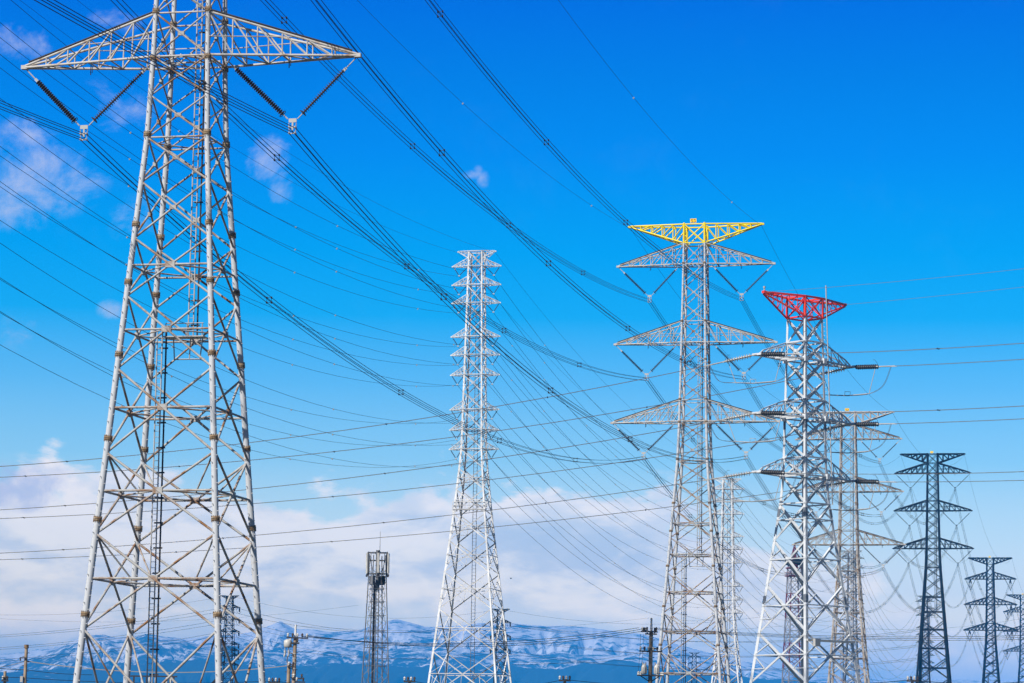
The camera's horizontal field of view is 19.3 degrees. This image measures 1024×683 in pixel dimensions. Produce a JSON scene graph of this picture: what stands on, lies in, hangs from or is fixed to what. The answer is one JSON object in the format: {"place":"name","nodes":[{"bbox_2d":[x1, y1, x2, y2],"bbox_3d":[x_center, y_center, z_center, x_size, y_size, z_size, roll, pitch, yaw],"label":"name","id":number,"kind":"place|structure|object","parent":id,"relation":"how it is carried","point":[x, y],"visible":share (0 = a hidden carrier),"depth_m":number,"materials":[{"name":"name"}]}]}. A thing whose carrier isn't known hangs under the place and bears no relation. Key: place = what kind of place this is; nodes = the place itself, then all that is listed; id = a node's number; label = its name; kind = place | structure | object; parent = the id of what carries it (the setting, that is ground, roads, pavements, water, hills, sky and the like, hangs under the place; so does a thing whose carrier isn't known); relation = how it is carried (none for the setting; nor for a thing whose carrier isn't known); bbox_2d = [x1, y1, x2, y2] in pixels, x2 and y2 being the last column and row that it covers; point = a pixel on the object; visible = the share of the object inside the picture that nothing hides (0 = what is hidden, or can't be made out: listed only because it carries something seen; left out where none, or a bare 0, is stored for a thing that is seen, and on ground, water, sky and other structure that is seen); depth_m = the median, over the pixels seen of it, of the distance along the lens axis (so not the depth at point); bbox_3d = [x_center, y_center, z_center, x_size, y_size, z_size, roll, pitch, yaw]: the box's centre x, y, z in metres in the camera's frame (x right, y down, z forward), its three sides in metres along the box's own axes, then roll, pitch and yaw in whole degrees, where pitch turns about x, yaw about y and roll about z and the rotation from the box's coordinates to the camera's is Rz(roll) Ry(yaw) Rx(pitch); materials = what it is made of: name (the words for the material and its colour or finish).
{"place":"outdoors","nodes":[
{"label":"outdoors","id":0,"kind":"place"},
{"bbox_2d":[0,659,817,682],"bbox_3d":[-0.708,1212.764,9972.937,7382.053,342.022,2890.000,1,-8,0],"label":"hills","id":1,"kind":"structure","parent":0,"point":[609,672],"depth_m":9909.65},
{"bbox_2d":[0,634,870,682],"bbox_3d":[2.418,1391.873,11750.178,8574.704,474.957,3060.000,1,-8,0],"label":"mountain","id":2,"kind":"structure","parent":0,"point":[175,651],"depth_m":11726.93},
{"bbox_2d":[0,619,1023,682],"bbox_3d":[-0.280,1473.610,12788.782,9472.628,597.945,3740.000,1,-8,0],"label":"mountain","id":3,"kind":"structure","parent":0,"point":[409,634],"depth_m":12774.77,"materials":[{"name":"snow"}]},
{"bbox_2d":[0,0,1023,680],"label":"sky","id":4,"kind":"structure","parent":0,"point":[879,142],"materials":[{"name":"blue"}]},
{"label":"insulator assembly","id":5,"kind":"object","parent":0,"visible":0},
{"bbox_2d":[1,313,453,445],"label":"overhead wire","id":6,"kind":"object","parent":5,"relation":"attached to","point":[220,415],"visible":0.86,"depth_m":378.25,"materials":[{"name":"metal"}]},
{"label":"ground","id":7,"kind":"structure","parent":0,"visible":0},
{"bbox_2d":[19,645,28,682],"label":"utility pole","id":8,"kind":"object","parent":7,"relation":"on","point":[23,678],"visible":1,"depth_m":248.45,"materials":[{"name":"concrete"}]},
{"bbox_2d":[27,661,286,672],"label":"local wire","id":9,"kind":"object","parent":8,"relation":"attached to","point":[149,672],"visible":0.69,"depth_m":252.25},
{"bbox_2d":[21,0,361,682],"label":"transmission pylon","id":10,"kind":"object","parent":7,"relation":"on","point":[206,56],"visible":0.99,"depth_m":228.63,"materials":[{"name":"metal"}]},
{"bbox_2d":[27,65,149,140],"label":"insulator assembly","id":11,"kind":"object","parent":10,"relation":"hanging from","point":[59,104],"visible":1,"depth_m":232.18,"materials":[{"name":"brown ceramic"}]},
{"bbox_2d":[0,100,85,139],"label":"conductor bundle","id":12,"kind":"object","parent":11,"relation":"attached to","point":[41,119],"visible":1,"depth_m":223.03,"materials":[{"name":"metal"}]},
{"bbox_2d":[82,135,644,462],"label":"conductor bundle","id":13,"kind":"object","parent":11,"relation":"attached to","point":[271,302],"visible":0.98,"depth_m":294.33,"materials":[{"name":"metal"}]},
{"bbox_2d":[229,58,355,134],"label":"insulator assembly","id":14,"kind":"object","parent":10,"relation":"hanging from","point":[259,91],"visible":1,"depth_m":228.80,"materials":[{"name":"brown ceramic"}]},
{"bbox_2d":[34,0,294,132],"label":"conductor bundle","id":15,"kind":"object","parent":14,"relation":"attached to","point":[200,83],"visible":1,"depth_m":198.56,"materials":[{"name":"metal"}]},
{"bbox_2d":[290,129,744,462],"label":"conductor bundle","id":16,"kind":"object","parent":14,"relation":"hanging from","point":[548,388],"visible":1,"depth_m":286.00,"materials":[{"name":"metal"}]},
{"bbox_2d":[221,595,240,681],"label":"pylon","id":17,"kind":"object","parent":7,"relation":"on","point":[232,649],"visible":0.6,"depth_m":796.33,"materials":[{"name":"metal"}]},
{"bbox_2d":[284,625,307,682],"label":"utility pole","id":18,"kind":"object","parent":7,"relation":"on","point":[288,643],"visible":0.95,"depth_m":260.52,"materials":[{"name":"concrete"}]},
{"bbox_2d":[308,631,640,646],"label":"local wire","id":19,"kind":"object","parent":18,"relation":"attached to","point":[478,646],"visible":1,"depth_m":260.83,"materials":[{"name":"metal"}]},
{"bbox_2d":[361,550,389,682],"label":"telecom mast","id":20,"kind":"object","parent":7,"relation":"on","point":[373,582],"visible":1,"depth_m":348.70,"materials":[{"name":"grey metal"}]},
{"bbox_2d":[427,250,511,682],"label":"slender pylon","id":21,"kind":"object","parent":7,"relation":"on","point":[464,375],"visible":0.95,"depth_m":492.41,"materials":[{"name":"metal"}]},
{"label":"insulator assembly","id":22,"kind":"object","parent":21,"relation":"attached to","visible":0},
{"bbox_2d":[1,38,458,276],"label":"overhead wire","id":23,"kind":"object","parent":22,"relation":"attached to","point":[200,176],"visible":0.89,"depth_m":367.85,"materials":[{"name":"metal"}]},
{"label":"insulator assembly","id":24,"kind":"object","parent":21,"relation":"attached to","visible":0},
{"bbox_2d":[11,0,492,275],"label":"overhead wire","id":25,"kind":"object","parent":24,"relation":"attached to","point":[218,157],"visible":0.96,"depth_m":360.10,"materials":[{"name":"metal"}]},
{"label":"insulator assembly","id":26,"kind":"object","parent":21,"relation":"attached to","visible":0},
{"bbox_2d":[2,69,454,294],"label":"overhead wire","id":27,"kind":"object","parent":26,"relation":"attached to","point":[198,200],"visible":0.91,"depth_m":368.56,"materials":[{"name":"metal"}]},
{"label":"insulator assembly","id":28,"kind":"object","parent":21,"relation":"attached to","visible":0},
{"bbox_2d":[1,23,493,294],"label":"overhead wire","id":29,"kind":"object","parent":28,"relation":"attached to","point":[218,183],"visible":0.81,"depth_m":370.27,"materials":[{"name":"metal"}]},
{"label":"insulator assembly","id":30,"kind":"object","parent":21,"relation":"attached to","visible":0},
{"bbox_2d":[0,98,450,312],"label":"overhead wire","id":31,"kind":"object","parent":30,"relation":"attached to","point":[202,228],"visible":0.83,"depth_m":365.07,"materials":[{"name":"metal"}]},
{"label":"insulator assembly","id":32,"kind":"object","parent":21,"relation":"attached to","visible":0},
{"bbox_2d":[0,54,492,312],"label":"overhead wire","id":33,"kind":"object","parent":32,"relation":"attached to","point":[216,208],"visible":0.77,"depth_m":360.09,"materials":[{"name":"metal"}]},
{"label":"insulator assembly","id":34,"kind":"object","parent":21,"relation":"attached to","visible":0},
{"bbox_2d":[1,156,442,346],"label":"overhead wire","id":35,"kind":"object","parent":34,"relation":"attached to","point":[187,269],"visible":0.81,"depth_m":351.53,"materials":[{"name":"metal"}]},
{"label":"insulator assembly","id":36,"kind":"object","parent":21,"relation":"attached to","visible":0},
{"bbox_2d":[0,114,470,345],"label":"overhead wire","id":37,"kind":"object","parent":36,"relation":"attached to","point":[197,248],"visible":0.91,"depth_m":346.01,"materials":[{"name":"metal"}]},
{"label":"insulator assembly","id":38,"kind":"object","parent":21,"relation":"attached to","visible":0},
{"bbox_2d":[1,187,449,365],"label":"overhead wire","id":39,"kind":"object","parent":38,"relation":"attached to","point":[203,303],"visible":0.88,"depth_m":368.75,"materials":[{"name":"metal"}]},
{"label":"insulator assembly","id":40,"kind":"object","parent":21,"relation":"attached to","visible":0},
{"bbox_2d":[0,146,462,364],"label":"overhead wire","id":41,"kind":"object","parent":40,"relation":"attached to","point":[202,278],"visible":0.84,"depth_m":355.05,"materials":[{"name":"metal"}]},
{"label":"insulator assembly","id":42,"kind":"object","parent":21,"relation":"attached to","visible":0},
{"bbox_2d":[0,220,416,386],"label":"overhead wire","id":43,"kind":"object","parent":42,"relation":"attached to","point":[180,321],"visible":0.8,"depth_m":356.66,"materials":[{"name":"metal"}]},
{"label":"insulator assembly","id":44,"kind":"object","parent":21,"relation":"attached to","visible":0},
{"bbox_2d":[0,181,480,386],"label":"overhead wire","id":45,"kind":"object","parent":44,"relation":"attached to","point":[201,307],"visible":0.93,"depth_m":349.18,"materials":[{"name":"metal"}]},
{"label":"insulator assembly","id":46,"kind":"object","parent":21,"relation":"attached to","visible":0},
{"bbox_2d":[0,279,451,424],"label":"overhead wire","id":47,"kind":"object","parent":46,"relation":"attached to","point":[195,378],"visible":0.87,"depth_m":364.82,"materials":[{"name":"metal"}]},
{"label":"insulator assembly","id":48,"kind":"object","parent":21,"relation":"attached to","visible":0},
{"bbox_2d":[0,243,491,423],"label":"overhead wire","id":49,"kind":"object","parent":48,"relation":"attached to","point":[191,355],"visible":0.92,"depth_m":346.48,"materials":[{"name":"metal"}]},
{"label":"insulator assembly","id":50,"kind":"object","parent":21,"relation":"attached to","visible":0},
{"bbox_2d":[1,278,491,445],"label":"overhead wire","id":51,"kind":"object","parent":50,"relation":"attached to","point":[208,392],"visible":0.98,"depth_m":352.49,"materials":[{"name":"metal"}]},
{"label":"insulator assembly","id":52,"kind":"object","parent":21,"relation":"attached to","visible":0},
{"bbox_2d":[1,345,455,467],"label":"overhead wire","id":53,"kind":"object","parent":52,"relation":"attached to","point":[201,435],"visible":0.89,"depth_m":372.64,"materials":[{"name":"metal"}]},
{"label":"insulator assembly","id":54,"kind":"object","parent":21,"relation":"attached to","visible":0},
{"bbox_2d":[0,311,489,466],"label":"overhead wire","id":55,"kind":"object","parent":54,"relation":"attached to","point":[196,415],"visible":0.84,"depth_m":343.29,"materials":[{"name":"metal"}]},
{"bbox_2d":[490,608,511,682],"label":"pylon","id":56,"kind":"object","parent":7,"relation":"on","point":[509,636],"visible":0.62,"depth_m":796.51,"materials":[{"name":"metal"}]},
{"bbox_2d":[637,618,663,682],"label":"utility pole","id":57,"kind":"object","parent":7,"relation":"on","point":[650,649],"visible":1,"depth_m":260.52,"materials":[{"name":"concrete"}]},
{"bbox_2d":[303,628,634,643],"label":"local wire","id":58,"kind":"object","parent":57,"relation":"attached to","point":[480,642],"visible":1,"depth_m":260.87,"materials":[{"name":"metal"}]},
{"bbox_2d":[308,629,640,644],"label":"local wire","id":59,"kind":"object","parent":57,"relation":"attached to","point":[483,644],"visible":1,"depth_m":260.87,"materials":[{"name":"metal"}]},
{"bbox_2d":[663,629,1023,638],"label":"local wire","id":60,"kind":"object","parent":57,"relation":"attached to","point":[844,637],"visible":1,"depth_m":260.99,"materials":[{"name":"metal"}]},
{"bbox_2d":[664,630,1023,640],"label":"local wire","id":61,"kind":"object","parent":57,"relation":"attached to","point":[851,639],"visible":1,"depth_m":260.97,"materials":[{"name":"metal"}]},
{"bbox_2d":[610,218,779,682],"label":"transmission pylon","id":62,"kind":"object","parent":7,"relation":"on","point":[707,327],"visible":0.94,"depth_m":480.04,"materials":[{"name":"metal"}]},
{"bbox_2d":[613,423,674,459],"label":"insulator assembly","id":63,"kind":"object","parent":62,"relation":"attached to","point":[658,439],"visible":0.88,"depth_m":480.76,"materials":[{"name":"grey ceramic"}]},
{"bbox_2d":[643,457,810,575],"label":"conductor bundle","id":64,"kind":"object","parent":63,"relation":"attached to","point":[702,528],"visible":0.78,"depth_m":536.94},
{"bbox_2d":[620,345,676,380],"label":"insulator assembly","id":65,"kind":"object","parent":62,"relation":"attached to","point":[635,364],"visible":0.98,"depth_m":482.52,"materials":[{"name":"grey ceramic"}]},
{"bbox_2d":[111,0,647,380],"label":"conductor bundle","id":66,"kind":"object","parent":65,"relation":"attached to","point":[504,328],"visible":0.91,"depth_m":311.44,"materials":[{"name":"metal"}]},
{"bbox_2d":[646,378,816,516],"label":"conductor bundle","id":67,"kind":"object","parent":65,"relation":"attached to","point":[708,457],"visible":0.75,"depth_m":542.32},
{"bbox_2d":[619,266,678,302],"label":"insulator assembly","id":68,"kind":"object","parent":62,"relation":"attached to","point":[637,285],"visible":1,"depth_m":484.19,"materials":[{"name":"grey ceramic"}]},
{"bbox_2d":[260,0,648,301],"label":"conductor bundle","id":69,"kind":"object","parent":68,"relation":"attached to","point":[286,17],"visible":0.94,"depth_m":344.03,"materials":[{"name":"metal"}]},
{"bbox_2d":[649,300,816,463],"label":"conductor bundle","id":70,"kind":"object","parent":68,"relation":"attached to","point":[714,386],"visible":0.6,"depth_m":553.64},
{"bbox_2d":[712,265,772,300],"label":"insulator assembly","id":71,"kind":"object","parent":62,"relation":"attached to","point":[730,284],"visible":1,"depth_m":480.99,"materials":[{"name":"grey ceramic"}]},
{"bbox_2d":[425,0,742,300],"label":"conductor bundle","id":72,"kind":"object","parent":71,"relation":"attached to","point":[685,269],"visible":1,"depth_m":328.28,"materials":[{"name":"metal"}]},
{"bbox_2d":[740,298,880,462],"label":"conductor bundle","id":73,"kind":"object","parent":71,"relation":"hanging from","point":[792,381],"visible":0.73,"depth_m":532.59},
{"bbox_2d":[715,343,774,379],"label":"insulator assembly","id":74,"kind":"object","parent":62,"relation":"attached to","point":[734,365],"visible":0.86,"depth_m":479.31,"materials":[{"name":"grey ceramic"}]},
{"bbox_2d":[311,0,744,378],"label":"conductor bundle","id":75,"kind":"object","parent":74,"relation":"attached to","point":[484,194],"visible":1,"depth_m":289.63,"materials":[{"name":"metal"}]},
{"bbox_2d":[743,378,881,516],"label":"conductor bundle","id":76,"kind":"object","parent":74,"relation":"attached to","point":[838,503],"visible":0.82,"depth_m":540.15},
{"bbox_2d":[715,423,776,458],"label":"insulator assembly","id":77,"kind":"object","parent":62,"relation":"attached to","point":[738,446],"visible":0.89,"depth_m":477.40,"materials":[{"name":"grey ceramic"}]},
{"bbox_2d":[745,457,880,575],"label":"conductor bundle","id":78,"kind":"object","parent":77,"relation":"attached to","point":[791,525],"visible":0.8,"depth_m":518.21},
{"bbox_2d":[711,478,743,682],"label":"slender pylon","id":79,"kind":"object","parent":7,"relation":"on","point":[733,600],"visible":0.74,"depth_m":736.16,"materials":[{"name":"metal"}]},
{"bbox_2d":[782,545,801,682],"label":"radio tower","id":80,"kind":"structure","parent":7,"relation":"on","point":[796,564],"depth_m":897.65,"materials":[{"name":"metal"}]},
{"bbox_2d":[749,285,859,682],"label":"strain pylon","id":81,"kind":"object","parent":7,"relation":"on","point":[804,535],"visible":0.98,"depth_m":410.76,"materials":[{"name":"metal"}]},
{"bbox_2d":[703,470,755,480],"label":"strain insulator","id":82,"kind":"object","parent":81,"relation":"attached to","point":[736,474],"visible":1,"depth_m":405.21,"materials":[{"name":"ceramic"}]},
{"bbox_2d":[8,480,702,552],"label":"conductor bundle","id":83,"kind":"object","parent":82,"relation":"attached to","point":[374,523],"visible":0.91,"depth_m":408.09,"materials":[{"name":"metal"}]},
{"bbox_2d":[703,412,756,423],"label":"strain insulator","id":84,"kind":"object","parent":81,"relation":"attached to","point":[736,416],"visible":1,"depth_m":406.30,"materials":[{"name":"ceramic"}]},
{"bbox_2d":[1,423,702,509],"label":"conductor bundle","id":85,"kind":"object","parent":84,"relation":"attached to","point":[376,474],"visible":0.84,"depth_m":409.00,"materials":[{"name":"metal"}]},
{"bbox_2d":[709,414,797,442],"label":"jumper cable","id":86,"kind":"object","parent":84,"relation":"attached to","point":[755,438],"visible":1,"depth_m":404.06,"materials":[{"name":"metal"}]},
{"bbox_2d":[704,354,756,366],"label":"strain insulator","id":87,"kind":"object","parent":81,"relation":"attached to","point":[738,358],"visible":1,"depth_m":407.37,"materials":[{"name":"ceramic"}]},
{"bbox_2d":[0,366,703,466],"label":"conductor bundle","id":88,"kind":"object","parent":87,"relation":"attached to","point":[370,426],"visible":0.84,"depth_m":410.00,"materials":[{"name":"metal"}]},
{"bbox_2d":[757,406,802,415],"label":"strain insulator","id":89,"kind":"object","parent":81,"relation":"attached to","point":[773,413],"visible":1,"depth_m":404.19,"materials":[{"name":"ceramic"}]},
{"bbox_2d":[803,406,1020,413],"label":"conductor bundle","id":90,"kind":"object","parent":89,"relation":"attached to","point":[921,410],"visible":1,"depth_m":389.20,"materials":[{"name":"metal"}]},
{"bbox_2d":[760,350,802,356],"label":"strain insulator","id":91,"kind":"object","parent":81,"relation":"attached to","point":[771,354],"visible":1,"depth_m":405.11,"materials":[{"name":"ceramic"}]},
{"bbox_2d":[709,355,797,383],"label":"jumper cable","id":92,"kind":"object","parent":91,"relation":"attached to","point":[755,379],"visible":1,"depth_m":405.12,"materials":[{"name":"metal"}]},
{"bbox_2d":[801,343,1023,353],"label":"conductor bundle","id":93,"kind":"object","parent":91,"relation":"attached to","point":[909,350],"visible":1,"depth_m":391.74,"materials":[{"name":"metal"}]},
{"bbox_2d":[760,465,802,474],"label":"strain insulator","id":94,"kind":"object","parent":81,"relation":"attached to","point":[774,472],"visible":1,"depth_m":402.95,"materials":[{"name":"ceramic"}]},
{"bbox_2d":[708,474,797,501],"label":"jumper cable","id":95,"kind":"object","parent":94,"relation":"hanging from","point":[754,497],"visible":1,"depth_m":402.92,"materials":[{"name":"metal"}]},
{"bbox_2d":[798,482,847,489],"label":"strain insulator","id":96,"kind":"object","parent":81,"relation":"attached to","point":[833,484],"visible":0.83,"depth_m":417.33,"materials":[{"name":"ceramic"}]},
{"bbox_2d":[0,489,797,559],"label":"conductor bundle","id":97,"kind":"object","parent":96,"relation":"attached to","point":[413,534],"visible":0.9,"depth_m":420.86,"materials":[{"name":"metal"}]},
{"bbox_2d":[799,425,847,433],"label":"strain insulator","id":98,"kind":"object","parent":81,"relation":"attached to","point":[833,427],"visible":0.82,"depth_m":418.38,"materials":[{"name":"ceramic"}]},
{"bbox_2d":[0,434,796,518],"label":"conductor bundle","id":99,"kind":"object","parent":98,"relation":"attached to","point":[415,488],"visible":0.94,"depth_m":421.78,"materials":[{"name":"metal"}]},
{"bbox_2d":[801,368,848,377],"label":"strain insulator","id":100,"kind":"object","parent":81,"relation":"attached to","point":[836,370],"visible":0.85,"depth_m":419.48,"materials":[{"name":"ceramic"}]},
{"bbox_2d":[0,378,798,477],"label":"conductor bundle","id":101,"kind":"object","parent":100,"relation":"attached to","point":[418,441],"visible":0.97,"depth_m":422.68,"materials":[{"name":"metal"}]},
{"bbox_2d":[855,417,894,426],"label":"strain insulator","id":102,"kind":"object","parent":81,"relation":"attached to","point":[867,424],"visible":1,"depth_m":416.21,"materials":[{"name":"ceramic"}]},
{"bbox_2d":[855,475,896,483],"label":"strain insulator","id":103,"kind":"object","parent":81,"relation":"attached to","point":[865,481],"visible":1,"depth_m":415.06,"materials":[{"name":"ceramic"}]},
{"bbox_2d":[792,408,905,682],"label":"transmission pylon","id":104,"kind":"object","parent":7,"relation":"on","point":[854,439],"visible":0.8,"depth_m":720.50,"materials":[{"name":"metal"}]},
{"bbox_2d":[839,550,864,682],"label":"slender pylon","id":105,"kind":"object","parent":7,"relation":"on","point":[856,603],"visible":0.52,"depth_m":982.23,"materials":[{"name":"grey metal"}]},
{"bbox_2d":[916,596,934,682],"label":"slender pylon","id":106,"kind":"object","parent":7,"relation":"on","point":[926,608],"visible":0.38,"depth_m":1334.64,"materials":[{"name":"metal"}]},
{"bbox_2d":[892,451,973,682],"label":"transmission pylon","id":107,"kind":"object","parent":7,"relation":"on","point":[937,503],"visible":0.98,"depth_m":1010.05,"materials":[{"name":"metal"}]},
{"bbox_2d":[963,556,1018,682],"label":"transmission pylon","id":108,"kind":"object","parent":7,"relation":"on","point":[993,598],"visible":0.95,"depth_m":1495.57,"materials":[{"name":"metal"}]},
{"bbox_2d":[1003,594,1023,682],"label":"transmission pylon","id":109,"kind":"object","parent":7,"relation":"on","point":[1020,644],"visible":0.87,"depth_m":1953.02,"materials":[{"name":"metal"}]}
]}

